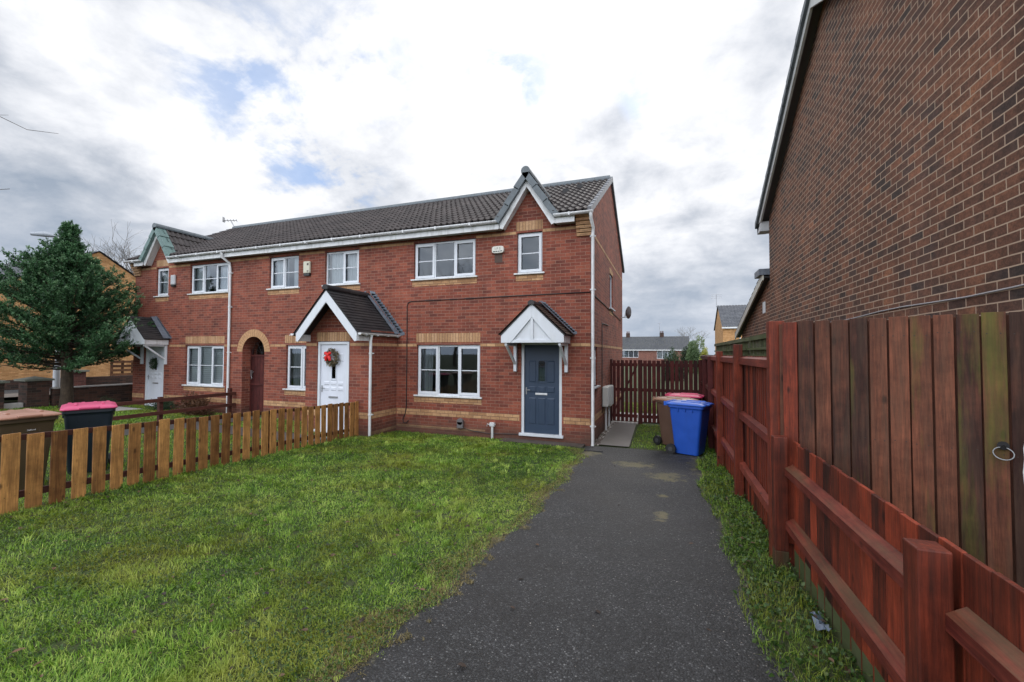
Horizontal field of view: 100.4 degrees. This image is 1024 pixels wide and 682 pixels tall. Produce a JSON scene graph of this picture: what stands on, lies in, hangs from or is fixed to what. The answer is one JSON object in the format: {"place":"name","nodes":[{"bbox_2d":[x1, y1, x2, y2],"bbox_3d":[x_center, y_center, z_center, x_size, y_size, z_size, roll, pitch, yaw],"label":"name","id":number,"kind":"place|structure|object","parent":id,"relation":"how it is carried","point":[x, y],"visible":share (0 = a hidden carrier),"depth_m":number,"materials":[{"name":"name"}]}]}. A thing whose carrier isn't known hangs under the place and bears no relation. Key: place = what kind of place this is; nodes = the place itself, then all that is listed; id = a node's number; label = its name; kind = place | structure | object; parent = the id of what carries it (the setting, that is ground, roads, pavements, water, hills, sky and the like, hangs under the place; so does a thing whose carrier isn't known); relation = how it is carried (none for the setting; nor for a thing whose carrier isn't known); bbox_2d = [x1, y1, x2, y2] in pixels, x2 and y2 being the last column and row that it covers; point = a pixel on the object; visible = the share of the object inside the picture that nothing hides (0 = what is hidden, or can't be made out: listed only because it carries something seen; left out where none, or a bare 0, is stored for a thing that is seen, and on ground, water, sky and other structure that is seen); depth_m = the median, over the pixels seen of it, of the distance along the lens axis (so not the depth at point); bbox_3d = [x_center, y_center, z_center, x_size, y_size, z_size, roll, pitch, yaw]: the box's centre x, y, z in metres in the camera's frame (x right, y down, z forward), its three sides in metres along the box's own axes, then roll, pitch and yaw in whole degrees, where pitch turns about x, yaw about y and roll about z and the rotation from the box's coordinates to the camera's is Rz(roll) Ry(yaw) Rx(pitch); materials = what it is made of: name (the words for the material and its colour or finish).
{"place":"outdoors","nodes":[
{"label":"outdoors","id":0,"kind":"place"},
{"bbox_2d":[4,389,17,393],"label":"road","id":1,"kind":"structure","parent":0,"point":[10,391],"depth_m":16.19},
{"bbox_2d":[4,391,49,396],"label":"pavement","id":2,"kind":"structure","parent":0,"point":[12,395],"depth_m":14.20,"materials":[{"name":"concrete"}]},
{"bbox_2d":[30,231,60,386],"bbox_3d":[-16.329,-0.737,14.917,0.900,6.217,0.199,1,-2,-24],"label":"street lamp","id":3,"kind":"object","parent":2,"relation":"on","point":[56,381],"visible":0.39,"depth_m":14.93,"materials":[{"name":"grey metal"}]},
{"bbox_2d":[49,400,139,410],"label":"path","id":4,"kind":"structure","parent":0,"point":[118,408],"depth_m":13.47,"materials":[{"name":"grey concrete"}]},
{"bbox_2d":[111,416,260,434],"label":"porch path","id":5,"kind":"structure","parent":0,"point":[126,431],"depth_m":10.68,"materials":[{"name":"grey concrete"}]},
{"bbox_2d":[196,425,326,441],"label":"front path","id":6,"kind":"structure","parent":0,"point":[220,428],"depth_m":10.13,"materials":[{"name":"grey concrete"}]},
{"bbox_2d":[0,0,803,354],"label":"sky","id":7,"kind":"structure","parent":0,"point":[186,115],"materials":[{"name":"white"}]},
{"bbox_2d":[0,366,1022,681],"bbox_3d":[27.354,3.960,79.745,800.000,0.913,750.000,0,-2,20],"label":"ground","id":8,"kind":"structure","parent":0,"point":[350,582],"depth_m":3.33,"materials":[{"name":"green plant"}]},
{"bbox_2d":[0,380,9,409],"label":"brick pillar","id":9,"kind":"structure","parent":8,"relation":"on","point":[2,384],"depth_m":12.41,"materials":[{"name":"brick"}]},
{"bbox_2d":[4,402,22,408],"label":"stone block","id":10,"kind":"structure","parent":8,"relation":"on","point":[12,405],"depth_m":12.69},
{"bbox_2d":[0,117,57,189],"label":"bare tree","id":11,"kind":"object","parent":8,"relation":"on","point":[24,128],"visible":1,"depth_m":7.64,"materials":[{"name":"plant"}]},
{"bbox_2d":[0,408,61,489],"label":"wheelie bin","id":12,"kind":"object","parent":8,"relation":"on","point":[25,420],"visible":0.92,"depth_m":5.42,"materials":[{"name":"black plastic"}]},
{"bbox_2d":[14,376,54,407],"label":"brick pillar","id":13,"kind":"structure","parent":8,"relation":"on","point":[33,391],"depth_m":13.04,"materials":[{"name":"brick"}]},
{"bbox_2d":[0,251,135,379],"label":"yellow house","id":14,"kind":"structure","parent":8,"relation":"on","point":[8,372],"depth_m":24.66,"materials":[{"name":"brick"}]},
{"bbox_2d":[4,375,132,389],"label":"roadside wall","id":15,"kind":"structure","parent":8,"relation":"on","point":[97,380],"depth_m":19.62,"materials":[{"name":"brick"}]},
{"bbox_2d":[0,219,154,407],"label":"conifer tree","id":16,"kind":"object","parent":8,"relation":"on","point":[62,281],"visible":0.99,"depth_m":12.81,"materials":[{"name":"green plant"}]},
{"bbox_2d":[74,370,89,385],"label":"brick pier","id":17,"kind":"structure","parent":8,"relation":"on","point":[79,379],"depth_m":18.51,"materials":[{"name":"brick"}]},
{"bbox_2d":[59,400,117,474],"bbox_3d":[-6.565,1.483,6.613,0.857,1.061,0.621,-1,-2,45],"label":"wheelie bin","id":18,"kind":"object","parent":8,"relation":"on","point":[79,415],"visible":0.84,"depth_m":6.41,"materials":[{"name":"black plastic"}]},
{"bbox_2d":[50,383,132,406],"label":"garden wall","id":19,"kind":"structure","parent":8,"relation":"on","point":[122,392],"depth_m":14.44,"materials":[{"name":"brick"}]},
{"bbox_2d":[99,396,120,401],"bbox_3d":[-13.100,1.985,13.899,0.689,0.436,0.588,0,-2,20],"label":"shrub","id":20,"kind":"object","parent":8,"relation":"on","point":[112,400],"visible":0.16,"depth_m":13.88,"materials":[{"name":"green plant"}]},
{"bbox_2d":[85,221,145,272],"bbox_3d":[-29.366,-3.006,32.962,7.674,12.078,10.688,1,-2,-15],"label":"bare tree","id":21,"kind":"object","parent":8,"relation":"on","point":[123,255],"visible":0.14,"depth_m":31.41,"materials":[{"name":"grey plant"}]},
{"bbox_2d":[110,360,132,375],"bbox_3d":[-20.617,1.796,22.584,0.150,1.550,1.010,0,-2,20],"label":"pallet","id":22,"kind":"object","parent":8,"relation":"on","point":[122,366],"visible":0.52,"depth_m":22.48,"materials":[{"name":"brown wood"}]},
{"bbox_2d":[144,396,179,410],"bbox_3d":[-10.947,1.979,13.402,1.170,0.543,0.716,0,-2,20],"label":"shrub","id":23,"kind":"object","parent":8,"relation":"on","point":[167,404],"visible":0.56,"depth_m":13.32,"materials":[{"name":"green plant"}]},
{"bbox_2d":[0,404,348,506],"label":"garden grass","id":24,"kind":"structure","parent":8,"relation":"on","point":[117,413],"depth_m":9.83,"materials":[{"name":"green plant"}]},
{"bbox_2d":[113,388,235,420],"bbox_3d":[-9.064,1.862,11.297,0.140,0.980,3.590,0,-2,20],"label":"rail fence","id":25,"kind":"object","parent":8,"relation":"on","point":[160,412],"visible":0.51,"depth_m":11.28,"materials":[{"name":"brown wood"}]},
{"bbox_2d":[0,401,358,514],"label":"picket fence","id":26,"kind":"object","parent":8,"relation":"on","point":[11,493],"visible":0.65,"depth_m":5.61,"materials":[{"name":"brown wood"}]},
{"bbox_2d":[170,391,215,415],"bbox_3d":[-9.533,1.879,12.778,1.816,0.794,0.712,0,-2,20],"label":"shrub","id":27,"kind":"object","parent":8,"relation":"on","point":[198,402],"visible":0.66,"depth_m":12.62,"materials":[{"name":"brown plant"}]},
{"bbox_2d":[122,214,336,413],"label":"end terrace house","id":28,"kind":"structure","parent":8,"relation":"on","point":[182,279],"depth_m":13.97,"materials":[{"name":"red brick"}]},
{"bbox_2d":[115,316,171,363],"bbox_3d":[-12.120,-0.046,13.984,1.673,1.620,0.760,0,-2,20],"label":"door canopy","id":29,"kind":"object","parent":28,"relation":"attached to","point":[158,335],"visible":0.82,"depth_m":13.84,"materials":[{"name":"white tile"}]},
{"bbox_2d":[149,358,157,369],"bbox_3d":[-12.041,0.750,14.316,0.432,0.440,0.138,0,-2,20],"label":"wreath","id":30,"kind":"object","parent":28,"relation":"attached to","point":[152,360],"visible":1,"depth_m":14.30,"materials":[{"name":"green plant"}]},
{"bbox_2d":[147,346,163,405],"bbox_3d":[-11.988,1.173,14.357,0.822,2.016,0.089,0,-2,20],"label":"door","id":31,"kind":"structure","parent":28,"relation":"in","point":[155,377],"depth_m":14.36,"materials":[{"name":"white plastic"}]},
{"bbox_2d":[153,268,168,296],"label":"window","id":32,"kind":"structure","parent":28,"relation":"in","point":[166,270],"depth_m":14.48,"materials":[{"name":"white plastic"}]},
{"bbox_2d":[182,345,224,386],"bbox_3d":[-9.727,0.775,13.557,1.880,1.325,0.230,0,-2,20],"label":"window","id":33,"kind":"structure","parent":28,"relation":"in","point":[211,357],"depth_m":13.65,"materials":[{"name":"white plastic"}]},
{"bbox_2d":[187,263,228,294],"bbox_3d":[-9.582,-1.988,13.621,1.860,0.995,0.294,0,-2,20],"label":"window","id":34,"kind":"structure","parent":28,"relation":"in","point":[203,271],"depth_m":13.68,"materials":[{"name":"white plastic"}]},
{"bbox_2d":[0,438,566,681],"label":"fallen leaves","id":35,"kind":"object","parent":8,"relation":"on","point":[164,603],"visible":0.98,"depth_m":3.53,"materials":[{"name":"brown plant"}]},
{"bbox_2d":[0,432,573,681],"bbox_3d":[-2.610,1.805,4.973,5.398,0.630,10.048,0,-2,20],"label":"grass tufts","id":36,"kind":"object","parent":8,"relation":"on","point":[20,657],"visible":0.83,"depth_m":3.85,"materials":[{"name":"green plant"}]},
{"bbox_2d":[0,430,584,681],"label":"clover","id":37,"kind":"object","parent":8,"relation":"on","point":[237,596],"visible":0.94,"depth_m":3.34,"materials":[{"name":"green plant"}]},
{"bbox_2d":[220,196,472,436],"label":"terrace house","id":38,"kind":"structure","parent":8,"relation":"on","point":[339,293],"depth_m":11.96,"materials":[{"name":"red brick"}]},
{"bbox_2d":[249,341,263,411],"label":"passage gate","id":39,"kind":"structure","parent":38,"relation":"attached to","point":[256,381],"depth_m":13.11,"materials":[{"name":"red wood"}]},
{"bbox_2d":[266,255,299,289],"bbox_3d":[-6.636,-2.006,12.549,1.250,0.995,0.294,0,-2,20],"label":"window","id":40,"kind":"structure","parent":38,"relation":"in","point":[283,276],"depth_m":12.59,"materials":[{"name":"white plastic"}]},
{"bbox_2d":[282,345,305,390],"bbox_3d":[-5.957,0.749,12.219,1.280,1.315,0.294,0,-2,20],"label":"window","id":41,"kind":"structure","parent":38,"relation":"in","point":[299,359],"depth_m":12.34,"materials":[{"name":"white plastic"}]},
{"bbox_2d":[323,348,338,366],"bbox_3d":[-4.417,0.395,10.395,0.486,0.494,0.180,0,-2,20],"label":"wreath","id":42,"kind":"object","parent":38,"relation":"attached to","point":[328,359],"visible":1,"depth_m":10.37,"materials":[{"name":"plant"}]},
{"bbox_2d":[320,345,346,429],"bbox_3d":[-4.367,1.126,10.456,0.812,2.076,0.089,0,-2,20],"label":"door","id":43,"kind":"structure","parent":38,"relation":"in","point":[333,378],"depth_m":10.45,"materials":[{"name":"white plastic"}]},
{"bbox_2d":[322,250,359,285],"bbox_3d":[-4.658,-2.017,11.829,1.280,0.995,0.294,0,-2,20],"label":"window","id":44,"kind":"structure","parent":38,"relation":"in","point":[339,267],"depth_m":11.88,"materials":[{"name":"white plastic"}]},
{"bbox_2d":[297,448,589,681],"bbox_3d":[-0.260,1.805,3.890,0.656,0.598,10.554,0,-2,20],"label":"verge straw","id":45,"kind":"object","parent":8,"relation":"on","point":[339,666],"visible":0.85,"depth_m":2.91,"materials":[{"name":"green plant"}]},
{"bbox_2d":[391,166,630,446],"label":"end terrace house","id":46,"kind":"structure","parent":8,"relation":"on","point":[468,290],"depth_m":10.27,"materials":[{"name":"red brick"}]},
{"bbox_2d":[411,238,477,280],"bbox_3d":[-1.689,-2.036,10.689,1.860,0.995,0.180,0,-2,20],"label":"window","id":47,"kind":"structure","parent":46,"relation":"in","point":[435,245],"depth_m":10.69,"materials":[{"name":"white plastic"}]},
{"bbox_2d":[413,345,481,398],"bbox_3d":[-1.560,0.728,10.619,1.880,1.325,0.294,0,-2,20],"label":"window","id":48,"kind":"structure","parent":46,"relation":"in","point":[427,371],"depth_m":10.69,"materials":[{"name":"white plastic"}]},
{"bbox_2d":[514,232,544,274],"bbox_3d":[0.419,-2.049,9.922,0.735,1.015,0.180,0,-2,20],"label":"window","id":49,"kind":"structure","parent":46,"relation":"in","point":[529,271],"depth_m":9.93,"materials":[{"name":"white plastic"}]},
{"bbox_2d":[498,300,576,371],"bbox_3d":[0.529,-0.120,9.382,1.673,1.620,0.760,0,-2,20],"label":"door canopy","id":50,"kind":"object","parent":46,"relation":"attached to","point":[532,321],"visible":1,"depth_m":9.14,"materials":[{"name":"white tile"}]},
{"bbox_2d":[525,345,558,434],"bbox_3d":[0.680,1.098,9.749,0.822,2.016,0.089,0,-2,20],"label":"door","id":51,"kind":"structure","parent":46,"relation":"in","point":[541,361],"depth_m":9.74,"materials":[{"name":"blue wood"}]},
{"bbox_2d":[594,347,600,388],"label":"window","id":52,"kind":"structure","parent":46,"relation":"in","point":[597,386],"depth_m":10.22,"materials":[{"name":"white plastic"}]},
{"bbox_2d":[609,274,614,311],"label":"window","id":53,"kind":"structure","parent":46,"relation":"in","point":[610,308],"depth_m":13.18,"materials":[{"name":"white plastic"}]},
{"bbox_2d":[610,359,637,423],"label":"pale gate","id":54,"kind":"structure","parent":46,"relation":"attached to","point":[626,389],"depth_m":12.40,"materials":[{"name":"brown wood"}]},
{"bbox_2d":[500,438,584,447],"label":"apron slab","id":55,"kind":"structure","parent":8,"relation":"on","point":[566,444],"depth_m":9.45,"materials":[{"name":"grey concrete"}]},
{"bbox_2d":[594,422,615,444],"bbox_3d":[2.395,2.312,10.872,0.219,0.052,3.195,0,-2,20],"label":"gravel strip","id":56,"kind":"object","parent":8,"relation":"on","point":[600,437],"visible":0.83,"depth_m":10.41,"materials":[{"name":"stone"}]},
{"bbox_2d":[620,402,665,449],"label":"passage grass","id":57,"kind":"structure","parent":8,"relation":"on","point":[650,435],"depth_m":10.51,"materials":[{"name":"green plant"}]},
{"bbox_2d":[622,331,688,363],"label":"bungalow","id":58,"kind":"object","parent":8,"relation":"on","point":[654,348],"visible":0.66,"depth_m":79.82,"materials":[{"name":"red brick"}]},
{"bbox_2d":[622,351,637,357],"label":"window","id":59,"kind":"structure","parent":58,"relation":"in","point":[630,354],"depth_m":80.59,"materials":[{"name":"white plastic"}]},
{"bbox_2d":[657,351,671,358],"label":"window","id":60,"kind":"structure","parent":58,"relation":"in","point":[660,354],"depth_m":78.40,"materials":[{"name":"white plastic"}]},
{"bbox_2d":[638,360,698,423],"bbox_3d":[4.432,1.512,12.005,1.695,1.942,0.090,0,-2,20],"label":"pale fence","id":61,"kind":"object","parent":8,"relation":"on","point":[643,416],"visible":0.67,"depth_m":12.08,"materials":[{"name":"brown wood"}]},
{"bbox_2d":[663,347,683,380],"bbox_3d":[12.138,1.761,32.135,1.883,2.762,1.683,0,-2,20],"label":"bush","id":62,"kind":"object","parent":8,"relation":"on","point":[673,355],"visible":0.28,"depth_m":31.93,"materials":[{"name":"green plant"}]},
{"bbox_2d":[653,396,699,444],"bbox_3d":[3.594,1.762,9.380,0.621,1.061,0.857,1,-2,-32],"label":"wheelie bin","id":63,"kind":"object","parent":8,"relation":"on","point":[666,430],"visible":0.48,"depth_m":9.34,"materials":[{"name":"brown plastic"}]},
{"bbox_2d":[665,393,704,400],"bbox_3d":[4.163,1.790,10.269,0.857,1.061,0.621,-1,-2,28],"label":"wheelie bin","id":64,"kind":"object","parent":8,"relation":"on","point":[697,396],"visible":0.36,"depth_m":10.08,"materials":[{"name":"pink plastic"}]},
{"bbox_2d":[679,342,691,369],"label":"bush","id":65,"kind":"object","parent":8,"relation":"on","point":[683,352],"visible":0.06,"depth_m":50.91,"materials":[{"name":"green plant"}]},
{"bbox_2d":[675,327,707,340],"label":"bare tree","id":66,"kind":"object","parent":8,"relation":"on","point":[681,334],"visible":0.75,"depth_m":86.03,"materials":[{"name":"grey plant"}]},
{"bbox_2d":[683,335,704,372],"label":"bush","id":67,"kind":"object","parent":8,"relation":"on","point":[693,353],"visible":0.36,"depth_m":45.07,"materials":[{"name":"green plant"}]},
{"bbox_2d":[699,346,707,359],"bbox_3d":[16.244,1.845,35.916,1.204,2.797,1.083,2,-2,-44],"label":"bush","id":68,"kind":"object","parent":8,"relation":"on","point":[704,352],"visible":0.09,"depth_m":35.81,"materials":[{"name":"yellow plant"}]},
{"bbox_2d":[714,305,746,353],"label":"yellow house","id":69,"kind":"structure","parent":8,"relation":"on","point":[727,319],"depth_m":46.44,"materials":[{"name":"brick"}]},
{"bbox_2d":[698,321,783,558],"bbox_3d":[3.697,1.204,7.616,0.128,2.500,8.696,0,-2,20],"label":"tall fence","id":70,"kind":"object","parent":8,"relation":"on","point":[739,390],"visible":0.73,"depth_m":5.14,"materials":[{"name":"brown wood"}]},
{"bbox_2d":[714,333,766,355],"bbox_3d":[3.372,0.851,6.404,0.050,1.735,5.885,0,-2,20],"label":"trellis","id":71,"kind":"object","parent":70,"relation":"attached to","point":[755,345],"visible":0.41,"depth_m":5.46,"materials":[{"name":"green wood"}]},
{"bbox_2d":[779,311,1023,587],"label":"boarded gate","id":72,"kind":"structure","parent":70,"relation":"attached to","point":[919,419],"depth_m":2.86,"materials":[{"name":"wood"}]},
{"bbox_2d":[735,268,769,338],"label":"house","id":73,"kind":"structure","parent":8,"relation":"on","point":[755,317],"depth_m":10.07,"materials":[{"name":"brown brick"}]},
{"bbox_2d":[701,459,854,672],"bbox_3d":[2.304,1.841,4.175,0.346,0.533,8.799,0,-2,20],"label":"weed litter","id":74,"kind":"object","parent":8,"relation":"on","point":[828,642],"visible":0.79,"depth_m":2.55,"materials":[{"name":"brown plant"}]},
{"bbox_2d":[695,436,861,681],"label":"grass","id":75,"kind":"structure","parent":8,"relation":"on","point":[754,552],"depth_m":3.07,"materials":[{"name":"green plant"}]},
{"bbox_2d":[696,436,872,681],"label":"weeds","id":76,"kind":"object","parent":8,"relation":"on","point":[799,661],"visible":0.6,"depth_m":3.06,"materials":[{"name":"green plant"}]},
{"bbox_2d":[810,611,830,630],"bbox_3d":[1.853,1.685,2.571,0.076,0.039,0.192,0,-2,20],"label":"plastic scrap","id":77,"kind":"object","parent":8,"relation":"on","point":[820,625],"visible":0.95,"depth_m":2.54,"materials":[{"name":"white plastic"}]},
{"bbox_2d":[755,0,1023,323],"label":"neighbour house","id":78,"kind":"structure","parent":8,"relation":"on","point":[893,185],"depth_m":4.02,"materials":[{"name":"brown brick"}]},
{"bbox_2d":[771,435,1023,681],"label":"picket fence","id":79,"kind":"object","parent":8,"relation":"on","point":[898,594],"visible":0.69,"depth_m":1.87,"materials":[{"name":"red wood"}]},
{"bbox_2d":[328,446,797,681],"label":"driveway","id":80,"kind":"structure","parent":0,"point":[674,645],"depth_m":2.88,"materials":[{"name":"grey asphalt"}]},
{"bbox_2d":[334,446,798,681],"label":"grit","id":81,"kind":"object","parent":80,"relation":"on","point":[604,579],"visible":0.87,"depth_m":2.97,"materials":[{"name":"stone"}]},
{"bbox_2d":[458,461,711,666],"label":"drive leaves","id":82,"kind":"object","parent":80,"relation":"on","point":[464,665],"visible":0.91,"depth_m":2.74,"materials":[{"name":"brown plant"}]},
{"bbox_2d":[664,399,713,455],"bbox_3d":[3.572,1.735,8.601,0.857,1.061,0.621,-1,-2,42],"label":"wheelie bin","id":83,"kind":"object","parent":80,"relation":"on","point":[689,419],"visible":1,"depth_m":8.41,"materials":[{"name":"blue plastic"}]},
{"bbox_2d":[599,422,635,446],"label":"garden path","id":84,"kind":"structure","parent":0,"point":[619,434],"depth_m":10.38,"materials":[{"name":"concrete"}]},
{"bbox_2d":[612,412,656,421],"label":"patio","id":85,"kind":"structure","parent":0,"point":[633,418],"depth_m":13.10,"materials":[{"name":"grey concrete"}]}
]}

